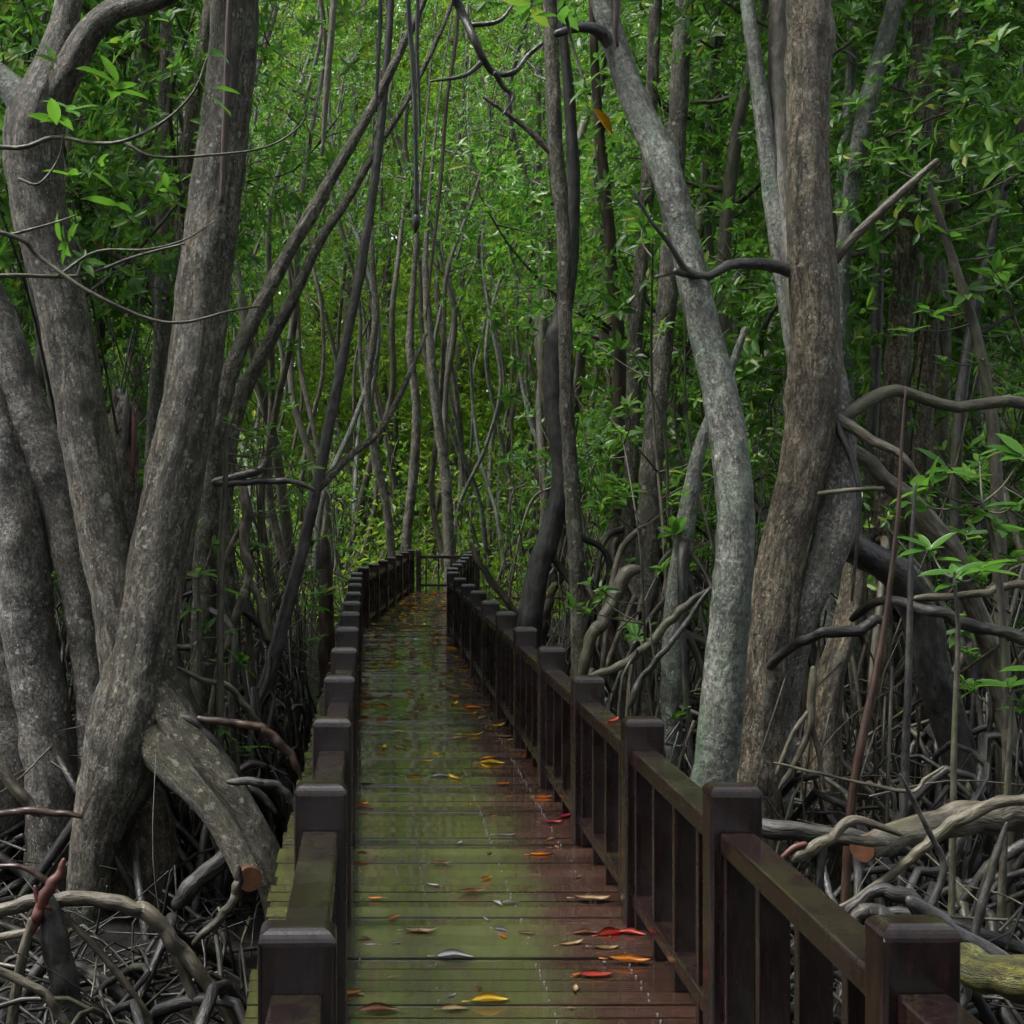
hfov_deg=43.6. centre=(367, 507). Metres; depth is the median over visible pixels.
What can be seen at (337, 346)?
mangrove tree
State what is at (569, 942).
fallen leaf
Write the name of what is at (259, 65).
mangrove tree
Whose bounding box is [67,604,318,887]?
root tangle
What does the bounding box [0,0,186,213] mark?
mangrove tree
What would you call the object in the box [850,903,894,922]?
arched root
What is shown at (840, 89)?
mangrove tree
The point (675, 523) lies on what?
mangrove sapling
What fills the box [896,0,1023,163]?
mangrove tree
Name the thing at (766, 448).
mangrove sapling
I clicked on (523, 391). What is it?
mangrove tree
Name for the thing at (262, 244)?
mangrove tree
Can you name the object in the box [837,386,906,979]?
aerial root
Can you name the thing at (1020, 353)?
mangrove tree
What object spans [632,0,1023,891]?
mangrove tree
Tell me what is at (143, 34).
mangrove tree
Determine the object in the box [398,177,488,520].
mangrove tree
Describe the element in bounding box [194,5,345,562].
mangrove tree
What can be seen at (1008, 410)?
mangrove tree
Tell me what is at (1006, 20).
mangrove tree
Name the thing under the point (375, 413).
mangrove sapling
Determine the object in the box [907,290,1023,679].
mangrove sapling
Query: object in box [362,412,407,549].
mangrove sapling
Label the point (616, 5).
aerial root
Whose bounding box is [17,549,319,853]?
root tangle
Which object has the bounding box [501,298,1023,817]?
bare stem thicket
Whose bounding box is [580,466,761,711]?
mangrove sapling
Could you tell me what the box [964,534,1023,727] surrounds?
mangrove sapling
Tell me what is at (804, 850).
fallen branch
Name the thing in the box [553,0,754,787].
mangrove tree
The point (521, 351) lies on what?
mangrove tree
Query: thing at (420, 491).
mangrove sapling
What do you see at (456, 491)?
mangrove sapling
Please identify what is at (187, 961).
arched root
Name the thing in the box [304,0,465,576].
mangrove tree
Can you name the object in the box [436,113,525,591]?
mangrove tree
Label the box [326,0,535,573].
mangrove tree
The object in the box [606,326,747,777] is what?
mangrove tree
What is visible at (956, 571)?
mangrove sapling
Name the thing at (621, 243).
mangrove tree
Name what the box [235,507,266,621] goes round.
mangrove sapling
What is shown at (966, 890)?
twig tangle
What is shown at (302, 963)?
timber railing
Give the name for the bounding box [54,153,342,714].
bare stem thicket
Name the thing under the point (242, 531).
aerial root
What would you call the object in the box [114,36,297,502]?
mangrove tree
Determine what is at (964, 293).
mangrove sapling
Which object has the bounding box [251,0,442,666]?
mangrove tree
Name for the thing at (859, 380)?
mangrove tree
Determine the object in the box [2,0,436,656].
mangrove tree
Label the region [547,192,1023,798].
bare stem thicket
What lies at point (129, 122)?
mangrove tree
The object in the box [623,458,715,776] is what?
mangrove sapling
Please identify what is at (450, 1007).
fallen leaf
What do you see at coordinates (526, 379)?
mangrove tree
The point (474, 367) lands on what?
mangrove tree
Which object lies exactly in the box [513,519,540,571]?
mangrove sapling
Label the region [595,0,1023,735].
mangrove tree
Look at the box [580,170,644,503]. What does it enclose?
mangrove tree
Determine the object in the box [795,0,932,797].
mangrove tree
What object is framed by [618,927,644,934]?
fallen leaf
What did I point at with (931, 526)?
arched root
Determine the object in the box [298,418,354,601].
mangrove sapling
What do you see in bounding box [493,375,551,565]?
mangrove sapling
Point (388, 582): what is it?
timber railing
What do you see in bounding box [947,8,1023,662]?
mangrove tree
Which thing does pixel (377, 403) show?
mangrove tree
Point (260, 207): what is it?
mangrove tree
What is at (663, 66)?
mangrove tree
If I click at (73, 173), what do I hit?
overhanging branch
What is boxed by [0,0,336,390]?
mangrove tree
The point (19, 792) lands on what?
arched root
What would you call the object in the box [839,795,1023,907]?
fallen branch
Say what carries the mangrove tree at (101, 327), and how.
on the mud ground
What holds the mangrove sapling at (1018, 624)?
on the mud ground
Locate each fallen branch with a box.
[0,807,82,818]
[0,863,57,884]
[75,961,144,1019]
[171,850,227,909]
[196,715,301,775]
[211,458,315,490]
[469,540,518,620]
[590,587,711,676]
[773,762,943,792]
[781,815,901,890]
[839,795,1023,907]
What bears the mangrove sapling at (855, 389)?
on the mud ground
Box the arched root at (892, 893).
[844,882,923,914]
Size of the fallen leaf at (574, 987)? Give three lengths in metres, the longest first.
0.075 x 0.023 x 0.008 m
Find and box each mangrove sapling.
[51,458,146,707]
[57,608,63,633]
[98,346,249,411]
[180,516,255,834]
[215,412,324,905]
[215,427,339,721]
[218,716,269,906]
[234,427,264,522]
[235,360,297,580]
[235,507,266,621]
[238,426,295,561]
[240,501,286,620]
[249,399,311,560]
[288,439,345,595]
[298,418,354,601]
[303,482,352,512]
[312,534,355,631]
[312,537,367,611]
[334,426,380,574]
[342,402,391,547]
[342,485,390,553]
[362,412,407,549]
[372,517,399,554]
[396,453,428,542]
[401,454,438,589]
[416,496,441,588]
[421,405,481,504]
[421,456,464,562]
[440,487,487,553]
[452,487,492,543]
[477,382,537,580]
[486,443,533,591]
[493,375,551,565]
[509,374,551,615]
[512,497,540,589]
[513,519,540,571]
[551,415,610,587]
[561,392,691,722]
[578,344,665,604]
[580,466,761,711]
[584,203,759,696]
[586,437,639,548]
[594,277,712,526]
[599,233,773,630]
[604,331,710,612]
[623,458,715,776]
[668,394,769,593]
[690,481,715,688]
[699,429,779,569]
[708,423,779,565]
[749,446,779,471]
[754,478,770,502]
[756,435,819,626]
[818,601,938,736]
[854,386,865,516]
[856,139,1023,795]
[861,350,982,651]
[888,433,1023,938]
[897,532,1020,915]
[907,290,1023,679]
[931,488,984,652]
[944,396,1023,661]
[944,436,1023,768]
[946,250,1023,761]
[949,486,1023,697]
[951,253,1023,443]
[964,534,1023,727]
[970,465,1023,696]
[975,665,1023,1023]
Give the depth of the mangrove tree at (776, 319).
12.65 m
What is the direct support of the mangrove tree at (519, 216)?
on the mud ground
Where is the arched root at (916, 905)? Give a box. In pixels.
[905,895,1009,954]
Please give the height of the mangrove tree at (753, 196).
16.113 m
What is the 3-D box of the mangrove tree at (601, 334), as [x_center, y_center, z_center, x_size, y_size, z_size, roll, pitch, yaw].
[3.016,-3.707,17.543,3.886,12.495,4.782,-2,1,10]
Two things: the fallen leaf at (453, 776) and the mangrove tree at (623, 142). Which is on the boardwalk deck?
the fallen leaf at (453, 776)
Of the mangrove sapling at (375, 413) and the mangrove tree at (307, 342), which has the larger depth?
the mangrove tree at (307, 342)
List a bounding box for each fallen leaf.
[347,990,360,993]
[348,1002,400,1011]
[356,804,373,807]
[362,943,379,944]
[372,718,388,721]
[377,703,389,706]
[389,729,408,732]
[397,927,437,931]
[404,709,419,714]
[427,773,446,776]
[427,948,473,956]
[431,861,450,863]
[434,1004,468,1009]
[447,773,461,778]
[451,888,484,893]
[462,992,509,1001]
[465,705,479,707]
[478,758,504,763]
[490,926,509,931]
[491,833,514,834]
[519,931,534,933]
[524,851,552,854]
[536,794,551,797]
[536,819,561,822]
[553,939,582,945]
[557,813,570,817]
[567,893,610,899]
[567,928,598,933]
[571,984,578,990]
[572,970,612,975]
[592,944,617,948]
[593,927,620,935]
[599,953,650,961]
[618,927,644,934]
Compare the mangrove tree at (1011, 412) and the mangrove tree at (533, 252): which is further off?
the mangrove tree at (533, 252)
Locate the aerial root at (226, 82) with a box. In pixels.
[219,0,232,202]
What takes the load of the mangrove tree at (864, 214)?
on the mud ground
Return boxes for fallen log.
[850,794,1023,861]
[960,942,1023,1003]
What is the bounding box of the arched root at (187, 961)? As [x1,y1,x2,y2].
[0,891,237,1023]
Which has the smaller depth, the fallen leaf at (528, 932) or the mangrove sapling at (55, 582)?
the fallen leaf at (528, 932)
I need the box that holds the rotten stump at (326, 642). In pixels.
[318,533,334,697]
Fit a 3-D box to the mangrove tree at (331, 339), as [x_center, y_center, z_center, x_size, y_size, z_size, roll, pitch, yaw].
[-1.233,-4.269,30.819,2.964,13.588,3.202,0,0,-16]
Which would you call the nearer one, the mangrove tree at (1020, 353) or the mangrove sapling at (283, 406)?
the mangrove tree at (1020, 353)
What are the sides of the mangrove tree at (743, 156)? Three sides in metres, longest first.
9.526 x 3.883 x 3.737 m
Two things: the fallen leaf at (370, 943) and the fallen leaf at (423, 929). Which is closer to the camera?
the fallen leaf at (370, 943)
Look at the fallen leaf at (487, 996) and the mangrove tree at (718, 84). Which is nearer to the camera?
the fallen leaf at (487, 996)
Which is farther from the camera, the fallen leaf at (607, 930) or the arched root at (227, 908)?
the arched root at (227, 908)
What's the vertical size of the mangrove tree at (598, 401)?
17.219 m
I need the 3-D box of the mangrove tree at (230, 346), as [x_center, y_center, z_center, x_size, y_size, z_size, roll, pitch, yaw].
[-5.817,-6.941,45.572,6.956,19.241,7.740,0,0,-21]
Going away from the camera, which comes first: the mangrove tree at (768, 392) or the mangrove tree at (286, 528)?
the mangrove tree at (286, 528)
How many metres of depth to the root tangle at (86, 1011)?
6.22 m
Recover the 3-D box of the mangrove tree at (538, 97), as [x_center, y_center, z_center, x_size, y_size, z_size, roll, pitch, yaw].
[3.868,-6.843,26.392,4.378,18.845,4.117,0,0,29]
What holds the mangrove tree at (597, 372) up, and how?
on the mud ground
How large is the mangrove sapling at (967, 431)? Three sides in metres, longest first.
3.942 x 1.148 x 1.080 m
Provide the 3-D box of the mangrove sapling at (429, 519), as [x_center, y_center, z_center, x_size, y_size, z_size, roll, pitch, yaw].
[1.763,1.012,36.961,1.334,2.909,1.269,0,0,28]
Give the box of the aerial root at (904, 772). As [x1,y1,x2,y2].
[897,483,916,906]
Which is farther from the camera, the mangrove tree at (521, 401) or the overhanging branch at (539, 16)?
the mangrove tree at (521, 401)
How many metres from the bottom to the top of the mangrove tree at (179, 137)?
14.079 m
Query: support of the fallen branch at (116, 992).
on the mud ground
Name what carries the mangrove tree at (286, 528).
on the mud ground
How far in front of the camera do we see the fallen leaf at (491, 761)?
7.87 m
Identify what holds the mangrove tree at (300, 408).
on the mud ground
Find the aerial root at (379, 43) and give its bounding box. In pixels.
[376,0,381,111]
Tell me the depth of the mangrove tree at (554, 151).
9.55 m
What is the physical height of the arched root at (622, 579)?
0.808 m
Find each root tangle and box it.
[0,620,315,907]
[0,651,319,1023]
[0,653,307,939]
[0,695,318,1023]
[0,895,245,1023]
[13,613,318,881]
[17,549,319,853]
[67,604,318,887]
[486,550,1023,906]
[546,628,1023,1023]
[549,609,1023,929]
[553,636,1023,1023]
[565,611,1023,925]
[681,672,1023,1023]
[681,709,1023,1020]
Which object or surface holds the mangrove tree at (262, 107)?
on the mud ground
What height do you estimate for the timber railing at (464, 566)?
0.810 m
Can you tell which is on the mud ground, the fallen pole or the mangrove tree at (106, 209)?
the mangrove tree at (106, 209)
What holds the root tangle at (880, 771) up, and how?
on the mud ground
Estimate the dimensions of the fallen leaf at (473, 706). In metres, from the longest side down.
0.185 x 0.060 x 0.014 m
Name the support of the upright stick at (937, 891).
on the root tangle at (978, 1005)
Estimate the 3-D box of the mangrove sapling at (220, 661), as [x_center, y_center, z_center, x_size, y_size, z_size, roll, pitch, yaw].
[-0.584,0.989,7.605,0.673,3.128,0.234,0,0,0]
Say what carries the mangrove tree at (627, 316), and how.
on the mud ground
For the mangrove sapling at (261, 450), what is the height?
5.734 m
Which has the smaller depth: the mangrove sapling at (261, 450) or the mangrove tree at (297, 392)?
the mangrove sapling at (261, 450)
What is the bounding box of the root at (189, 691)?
[175,654,208,728]
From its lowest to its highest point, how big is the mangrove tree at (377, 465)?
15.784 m
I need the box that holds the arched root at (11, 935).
[0,928,38,941]
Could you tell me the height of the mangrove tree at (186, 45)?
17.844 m
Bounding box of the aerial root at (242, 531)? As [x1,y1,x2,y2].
[208,486,269,730]
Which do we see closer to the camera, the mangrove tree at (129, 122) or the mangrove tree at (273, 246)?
the mangrove tree at (129, 122)
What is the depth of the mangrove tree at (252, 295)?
32.91 m
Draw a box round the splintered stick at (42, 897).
[6,858,65,1023]
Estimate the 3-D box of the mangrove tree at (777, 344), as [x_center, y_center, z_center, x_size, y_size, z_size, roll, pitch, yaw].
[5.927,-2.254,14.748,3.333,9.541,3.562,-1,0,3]
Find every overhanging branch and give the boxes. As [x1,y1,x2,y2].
[0,29,307,195]
[0,154,184,278]
[0,214,259,323]
[430,0,543,114]
[504,0,600,104]
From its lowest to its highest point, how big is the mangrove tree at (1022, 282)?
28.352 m
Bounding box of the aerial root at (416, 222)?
[406,0,420,232]
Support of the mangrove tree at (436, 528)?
on the mud ground
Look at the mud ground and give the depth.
7.18 m
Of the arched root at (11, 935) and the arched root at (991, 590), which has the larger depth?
the arched root at (991, 590)
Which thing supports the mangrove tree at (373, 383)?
on the mud ground
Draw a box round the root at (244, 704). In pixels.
[177,666,280,750]
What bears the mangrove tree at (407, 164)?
on the mud ground
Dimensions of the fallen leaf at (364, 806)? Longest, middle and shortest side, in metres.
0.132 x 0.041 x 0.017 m
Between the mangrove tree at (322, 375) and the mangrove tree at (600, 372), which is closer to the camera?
the mangrove tree at (322, 375)
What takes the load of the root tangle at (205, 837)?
on the mud ground
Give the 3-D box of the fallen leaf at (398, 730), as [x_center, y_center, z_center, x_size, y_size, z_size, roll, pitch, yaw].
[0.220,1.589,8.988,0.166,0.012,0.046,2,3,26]
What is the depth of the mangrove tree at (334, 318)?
53.84 m
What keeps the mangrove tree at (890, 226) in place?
on the mud ground
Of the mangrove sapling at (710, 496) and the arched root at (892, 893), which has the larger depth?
the mangrove sapling at (710, 496)
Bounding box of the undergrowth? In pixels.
[56,410,777,624]
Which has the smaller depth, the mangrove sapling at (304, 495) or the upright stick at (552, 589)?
the upright stick at (552, 589)
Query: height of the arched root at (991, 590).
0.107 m
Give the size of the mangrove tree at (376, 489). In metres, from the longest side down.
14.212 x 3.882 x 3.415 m
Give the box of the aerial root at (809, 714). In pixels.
[774,666,826,789]
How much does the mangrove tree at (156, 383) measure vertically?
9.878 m
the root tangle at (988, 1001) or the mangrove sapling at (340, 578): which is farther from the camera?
the mangrove sapling at (340, 578)
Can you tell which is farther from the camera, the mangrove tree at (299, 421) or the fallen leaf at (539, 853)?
the mangrove tree at (299, 421)
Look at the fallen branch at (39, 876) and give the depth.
5.29 m
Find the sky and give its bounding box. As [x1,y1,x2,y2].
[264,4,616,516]
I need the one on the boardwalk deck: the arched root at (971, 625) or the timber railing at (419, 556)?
the timber railing at (419, 556)
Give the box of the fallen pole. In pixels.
[762,818,911,855]
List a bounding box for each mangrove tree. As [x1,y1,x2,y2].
[0,0,133,346]
[0,0,150,272]
[0,0,155,269]
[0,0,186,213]
[0,0,280,642]
[0,0,280,921]
[0,0,282,661]
[0,0,286,695]
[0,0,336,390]
[0,0,386,704]
[0,2,311,643]
[0,8,270,676]
[0,23,128,299]
[0,280,99,893]
[1,54,249,626]
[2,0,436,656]
[2,1,199,454]
[2,97,150,377]
[3,2,276,620]
[8,239,24,291]
[9,19,347,492]
[10,162,141,618]
[86,153,141,367]
[87,8,292,503]
[88,0,311,431]
[104,0,305,387]
[104,252,150,403]
[107,0,323,633]
[108,108,230,417]
[110,15,270,361]
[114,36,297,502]
[119,1,365,540]
[137,25,198,413]
[143,4,185,668]
[148,3,330,397]
[150,0,404,621]
[152,106,317,456]
[169,0,453,812]
[173,28,297,585]
[176,0,445,653]
[177,0,426,840]
[183,7,294,588]
[185,1,300,254]
[191,0,405,574]
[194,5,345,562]
[197,0,327,600]
[231,204,316,547]
[232,77,328,587]
[232,185,314,517]
[235,1,359,611]
[236,5,410,664]
[243,0,523,564]
[244,0,472,510]
[244,0,474,503]
[244,6,344,636]
[244,149,355,595]
[245,4,400,611]
[246,0,427,806]
[247,144,350,551]
[249,0,394,624]
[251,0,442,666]
[252,0,444,632]
[253,0,421,508]
[253,0,523,550]
[253,45,388,569]
[255,33,398,613]
[257,9,433,590]
[260,0,450,462]
[300,1,467,507]
[300,11,429,572]
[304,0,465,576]
[306,76,424,562]
[308,0,445,589]
[309,0,463,593]
[314,5,442,553]
[325,1,583,538]
[326,0,525,562]
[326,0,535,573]
[330,126,420,564]
[341,0,495,590]
[364,0,394,556]
[366,0,592,548]
[370,0,532,583]
[375,6,546,598]
[379,95,530,606]
[380,61,553,588]
[389,9,565,542]
[392,0,538,589]
[395,0,588,619]
[395,0,645,522]
[397,0,773,664]
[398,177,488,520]
[399,0,437,552]
[401,34,546,587]
[406,90,583,557]
[410,2,590,598]
[412,170,522,578]
[420,0,592,596]
[422,0,624,506]
[422,5,454,589]
[424,0,694,556]
[426,0,610,450]
[429,38,543,591]
[435,6,590,588]
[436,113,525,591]
[439,18,587,603]
[440,0,626,600]
[443,0,601,602]
[452,0,703,584]
[452,0,962,655]
[452,5,611,586]
[459,2,632,599]
[461,2,587,607]
[469,0,633,609]
[472,170,609,513]
[481,75,590,591]
[482,0,627,696]
[482,0,934,659]
[485,5,695,542]
[488,17,635,578]
[506,2,646,623]
[506,38,627,519]
[511,0,867,710]
[517,0,617,716]
[524,7,773,688]
[533,0,784,651]
[534,129,645,446]
[544,14,668,595]
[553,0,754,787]
[563,6,643,430]
[565,40,632,584]
[569,0,626,709]
[569,6,701,573]
[574,27,661,523]
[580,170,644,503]
[580,177,629,544]
[586,74,785,576]
[587,0,707,715]
[589,0,702,716]
[590,14,910,538]
[592,61,725,332]
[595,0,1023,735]
[605,20,665,159]
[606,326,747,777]
[611,21,757,578]
[613,34,764,571]
[620,0,1023,805]
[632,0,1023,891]
[644,15,835,576]
[661,16,753,585]
[666,0,1023,627]
[692,0,1023,729]
[697,184,785,511]
[701,5,955,572]
[703,0,1023,516]
[706,0,1023,808]
[719,0,1023,697]
[722,6,902,701]
[726,33,766,533]
[729,128,778,548]
[733,1,1017,674]
[734,204,786,484]
[741,146,864,483]
[745,303,778,469]
[750,0,1023,695]
[759,22,987,453]
[777,6,1023,380]
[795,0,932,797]
[797,0,993,829]
[820,0,905,707]
[836,2,1023,481]
[844,0,992,783]
[859,0,1023,373]
[861,3,1023,686]
[864,12,977,726]
[865,3,1023,359]
[883,8,1023,614]
[886,0,1023,777]
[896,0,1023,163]
[933,3,1022,463]
[933,62,1022,609]
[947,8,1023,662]
[950,352,1023,488]
[952,38,1023,606]
[954,8,1023,607]
[959,72,1023,599]
[964,0,1023,75]
[996,360,1022,426]
[1001,39,1023,391]
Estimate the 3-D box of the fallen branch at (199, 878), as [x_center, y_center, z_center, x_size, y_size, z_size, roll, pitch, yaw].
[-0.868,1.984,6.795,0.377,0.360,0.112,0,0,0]
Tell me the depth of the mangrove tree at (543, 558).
10.34 m
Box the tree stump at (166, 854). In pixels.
[109,782,180,915]
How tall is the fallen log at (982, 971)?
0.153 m
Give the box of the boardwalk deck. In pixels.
[242,590,695,1023]
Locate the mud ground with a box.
[0,517,1022,1023]
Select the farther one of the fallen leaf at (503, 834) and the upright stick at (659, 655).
the upright stick at (659, 655)
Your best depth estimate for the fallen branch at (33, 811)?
6.78 m
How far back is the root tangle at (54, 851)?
7.89 m
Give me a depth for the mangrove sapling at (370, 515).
33.43 m
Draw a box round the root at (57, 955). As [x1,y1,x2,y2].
[39,889,85,1023]
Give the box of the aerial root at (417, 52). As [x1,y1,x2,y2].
[415,0,420,135]
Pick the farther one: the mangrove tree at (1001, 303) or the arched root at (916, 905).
the mangrove tree at (1001, 303)
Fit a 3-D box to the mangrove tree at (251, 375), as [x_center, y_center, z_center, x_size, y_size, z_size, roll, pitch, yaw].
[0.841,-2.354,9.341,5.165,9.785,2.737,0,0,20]
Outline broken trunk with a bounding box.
[109,384,140,537]
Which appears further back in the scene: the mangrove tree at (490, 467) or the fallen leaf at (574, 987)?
the mangrove tree at (490, 467)
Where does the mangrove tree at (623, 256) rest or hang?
on the mud ground
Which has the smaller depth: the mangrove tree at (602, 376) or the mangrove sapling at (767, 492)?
the mangrove sapling at (767, 492)
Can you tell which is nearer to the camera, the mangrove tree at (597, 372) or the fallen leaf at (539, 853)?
the fallen leaf at (539, 853)
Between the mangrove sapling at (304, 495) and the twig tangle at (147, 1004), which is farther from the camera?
the mangrove sapling at (304, 495)
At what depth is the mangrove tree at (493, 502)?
27.85 m
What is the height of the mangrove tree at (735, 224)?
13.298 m
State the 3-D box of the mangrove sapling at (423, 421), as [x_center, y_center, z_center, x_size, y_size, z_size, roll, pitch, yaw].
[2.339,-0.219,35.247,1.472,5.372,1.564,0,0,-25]
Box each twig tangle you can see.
[0,605,293,869]
[0,753,257,1023]
[548,621,1023,1013]
[565,631,1023,1010]
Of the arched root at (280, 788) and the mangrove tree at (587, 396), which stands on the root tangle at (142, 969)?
the arched root at (280, 788)
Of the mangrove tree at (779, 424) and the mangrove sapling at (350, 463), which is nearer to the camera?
the mangrove tree at (779, 424)
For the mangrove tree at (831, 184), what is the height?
13.750 m
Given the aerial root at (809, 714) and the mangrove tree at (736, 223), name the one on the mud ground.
the mangrove tree at (736, 223)
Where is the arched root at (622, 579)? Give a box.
[577,564,643,674]
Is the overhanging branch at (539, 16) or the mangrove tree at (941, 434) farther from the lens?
the mangrove tree at (941, 434)
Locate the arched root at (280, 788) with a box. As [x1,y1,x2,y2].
[226,777,293,810]
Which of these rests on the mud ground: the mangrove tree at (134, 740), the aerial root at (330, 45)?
the mangrove tree at (134, 740)
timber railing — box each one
[258,572,362,1023]
[358,549,414,626]
[416,549,479,590]
[447,551,474,584]
[447,572,981,1023]
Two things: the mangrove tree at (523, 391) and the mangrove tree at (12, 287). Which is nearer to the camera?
the mangrove tree at (12, 287)
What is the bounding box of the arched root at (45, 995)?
[0,966,70,1023]
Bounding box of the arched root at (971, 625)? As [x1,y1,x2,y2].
[849,596,1023,644]
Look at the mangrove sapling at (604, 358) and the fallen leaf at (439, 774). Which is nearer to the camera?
the fallen leaf at (439, 774)
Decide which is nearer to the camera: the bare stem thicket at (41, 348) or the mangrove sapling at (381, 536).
the bare stem thicket at (41, 348)
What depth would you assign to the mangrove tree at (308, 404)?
24.38 m
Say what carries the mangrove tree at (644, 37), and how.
on the mud ground
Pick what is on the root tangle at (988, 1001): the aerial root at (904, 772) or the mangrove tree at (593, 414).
the aerial root at (904, 772)
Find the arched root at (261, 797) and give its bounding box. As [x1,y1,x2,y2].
[162,712,277,814]
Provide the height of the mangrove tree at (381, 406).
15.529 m
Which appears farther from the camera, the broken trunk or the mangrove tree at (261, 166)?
the mangrove tree at (261, 166)
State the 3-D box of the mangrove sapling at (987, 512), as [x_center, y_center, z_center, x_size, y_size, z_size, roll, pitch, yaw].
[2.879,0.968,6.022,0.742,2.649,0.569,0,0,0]
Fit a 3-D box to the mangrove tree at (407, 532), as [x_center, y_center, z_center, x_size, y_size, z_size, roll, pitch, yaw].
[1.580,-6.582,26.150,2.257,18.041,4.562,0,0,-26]
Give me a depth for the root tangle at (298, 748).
10.79 m
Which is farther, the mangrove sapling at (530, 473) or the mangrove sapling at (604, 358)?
the mangrove sapling at (530, 473)
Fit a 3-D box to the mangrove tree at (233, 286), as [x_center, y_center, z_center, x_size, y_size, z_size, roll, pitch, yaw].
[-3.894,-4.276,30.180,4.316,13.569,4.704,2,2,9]
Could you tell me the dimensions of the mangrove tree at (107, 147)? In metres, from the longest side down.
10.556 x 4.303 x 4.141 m
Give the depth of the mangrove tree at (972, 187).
14.88 m
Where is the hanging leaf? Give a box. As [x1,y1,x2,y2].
[589,101,612,135]
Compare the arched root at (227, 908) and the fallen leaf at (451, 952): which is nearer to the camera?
the fallen leaf at (451, 952)
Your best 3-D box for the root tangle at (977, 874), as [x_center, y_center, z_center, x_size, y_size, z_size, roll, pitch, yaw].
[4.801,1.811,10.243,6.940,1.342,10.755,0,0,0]
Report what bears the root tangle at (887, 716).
on the mud ground
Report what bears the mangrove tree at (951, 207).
on the mud ground
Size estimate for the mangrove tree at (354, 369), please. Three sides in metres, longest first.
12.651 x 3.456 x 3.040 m
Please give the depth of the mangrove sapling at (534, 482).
27.38 m
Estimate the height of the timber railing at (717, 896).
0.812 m
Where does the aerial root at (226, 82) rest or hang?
hanging from the mangrove tree at (134, 740)
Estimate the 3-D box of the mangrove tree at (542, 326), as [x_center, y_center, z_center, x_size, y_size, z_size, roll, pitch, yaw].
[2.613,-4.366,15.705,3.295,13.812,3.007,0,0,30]
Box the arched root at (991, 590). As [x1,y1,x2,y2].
[913,580,1023,601]
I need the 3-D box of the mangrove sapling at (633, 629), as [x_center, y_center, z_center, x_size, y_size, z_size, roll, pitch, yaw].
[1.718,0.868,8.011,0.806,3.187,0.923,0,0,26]
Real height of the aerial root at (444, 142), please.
3.798 m
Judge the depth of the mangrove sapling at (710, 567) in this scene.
15.15 m
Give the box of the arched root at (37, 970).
[0,955,46,1023]
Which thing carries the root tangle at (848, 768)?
on the mud ground
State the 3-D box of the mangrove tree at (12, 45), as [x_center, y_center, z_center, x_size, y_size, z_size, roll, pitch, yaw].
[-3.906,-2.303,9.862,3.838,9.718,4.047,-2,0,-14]
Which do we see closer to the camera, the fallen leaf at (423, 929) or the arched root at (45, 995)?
the fallen leaf at (423, 929)
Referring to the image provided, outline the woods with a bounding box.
[97,0,1015,551]
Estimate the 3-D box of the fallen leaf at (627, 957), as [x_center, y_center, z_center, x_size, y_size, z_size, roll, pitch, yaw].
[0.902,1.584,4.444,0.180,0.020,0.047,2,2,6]
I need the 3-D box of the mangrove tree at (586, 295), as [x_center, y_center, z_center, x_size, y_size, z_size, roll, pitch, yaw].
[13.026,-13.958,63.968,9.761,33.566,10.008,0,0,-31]
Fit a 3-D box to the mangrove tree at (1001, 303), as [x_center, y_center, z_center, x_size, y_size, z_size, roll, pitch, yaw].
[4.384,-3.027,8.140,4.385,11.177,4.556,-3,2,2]
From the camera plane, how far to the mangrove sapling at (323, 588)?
9.72 m
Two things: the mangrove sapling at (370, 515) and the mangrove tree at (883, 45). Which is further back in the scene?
the mangrove sapling at (370, 515)
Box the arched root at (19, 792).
[0,759,43,817]
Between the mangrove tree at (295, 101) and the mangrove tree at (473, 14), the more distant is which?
the mangrove tree at (473, 14)
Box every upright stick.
[541,581,558,645]
[627,589,709,707]
[899,774,946,906]
[960,822,1007,1008]
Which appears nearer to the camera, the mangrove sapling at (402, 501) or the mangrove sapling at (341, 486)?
the mangrove sapling at (341, 486)
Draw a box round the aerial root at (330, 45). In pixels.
[321,0,336,155]
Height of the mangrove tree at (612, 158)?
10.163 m
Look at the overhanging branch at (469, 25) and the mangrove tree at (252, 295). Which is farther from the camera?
the mangrove tree at (252, 295)
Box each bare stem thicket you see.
[0,138,318,688]
[4,103,330,677]
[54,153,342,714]
[499,83,1023,787]
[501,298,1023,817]
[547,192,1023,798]
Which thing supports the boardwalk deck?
on the mud ground
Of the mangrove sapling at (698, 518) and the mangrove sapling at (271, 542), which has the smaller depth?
the mangrove sapling at (698, 518)
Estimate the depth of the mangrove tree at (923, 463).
10.13 m
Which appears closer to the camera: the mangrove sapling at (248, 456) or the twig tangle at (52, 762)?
the twig tangle at (52, 762)
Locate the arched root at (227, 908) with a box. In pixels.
[191,864,243,945]
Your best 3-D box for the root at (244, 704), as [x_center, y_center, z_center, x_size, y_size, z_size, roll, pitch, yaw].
[-0.853,1.243,7.801,0.650,0.525,0.058,0,0,0]
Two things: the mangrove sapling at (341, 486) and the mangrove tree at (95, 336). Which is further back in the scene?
the mangrove sapling at (341, 486)
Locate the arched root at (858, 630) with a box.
[766,614,882,669]
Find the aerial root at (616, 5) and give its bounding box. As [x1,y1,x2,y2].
[612,0,620,47]
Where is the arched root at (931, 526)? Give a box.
[856,445,1020,931]
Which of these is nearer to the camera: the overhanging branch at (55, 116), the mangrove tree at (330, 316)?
the overhanging branch at (55, 116)
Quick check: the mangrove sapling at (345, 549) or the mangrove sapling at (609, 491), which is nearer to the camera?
the mangrove sapling at (609, 491)
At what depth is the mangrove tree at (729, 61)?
21.55 m
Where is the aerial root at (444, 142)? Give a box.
[425,11,458,319]
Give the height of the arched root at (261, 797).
0.587 m
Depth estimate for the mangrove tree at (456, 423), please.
31.33 m
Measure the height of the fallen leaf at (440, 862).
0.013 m
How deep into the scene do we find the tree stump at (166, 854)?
7.52 m

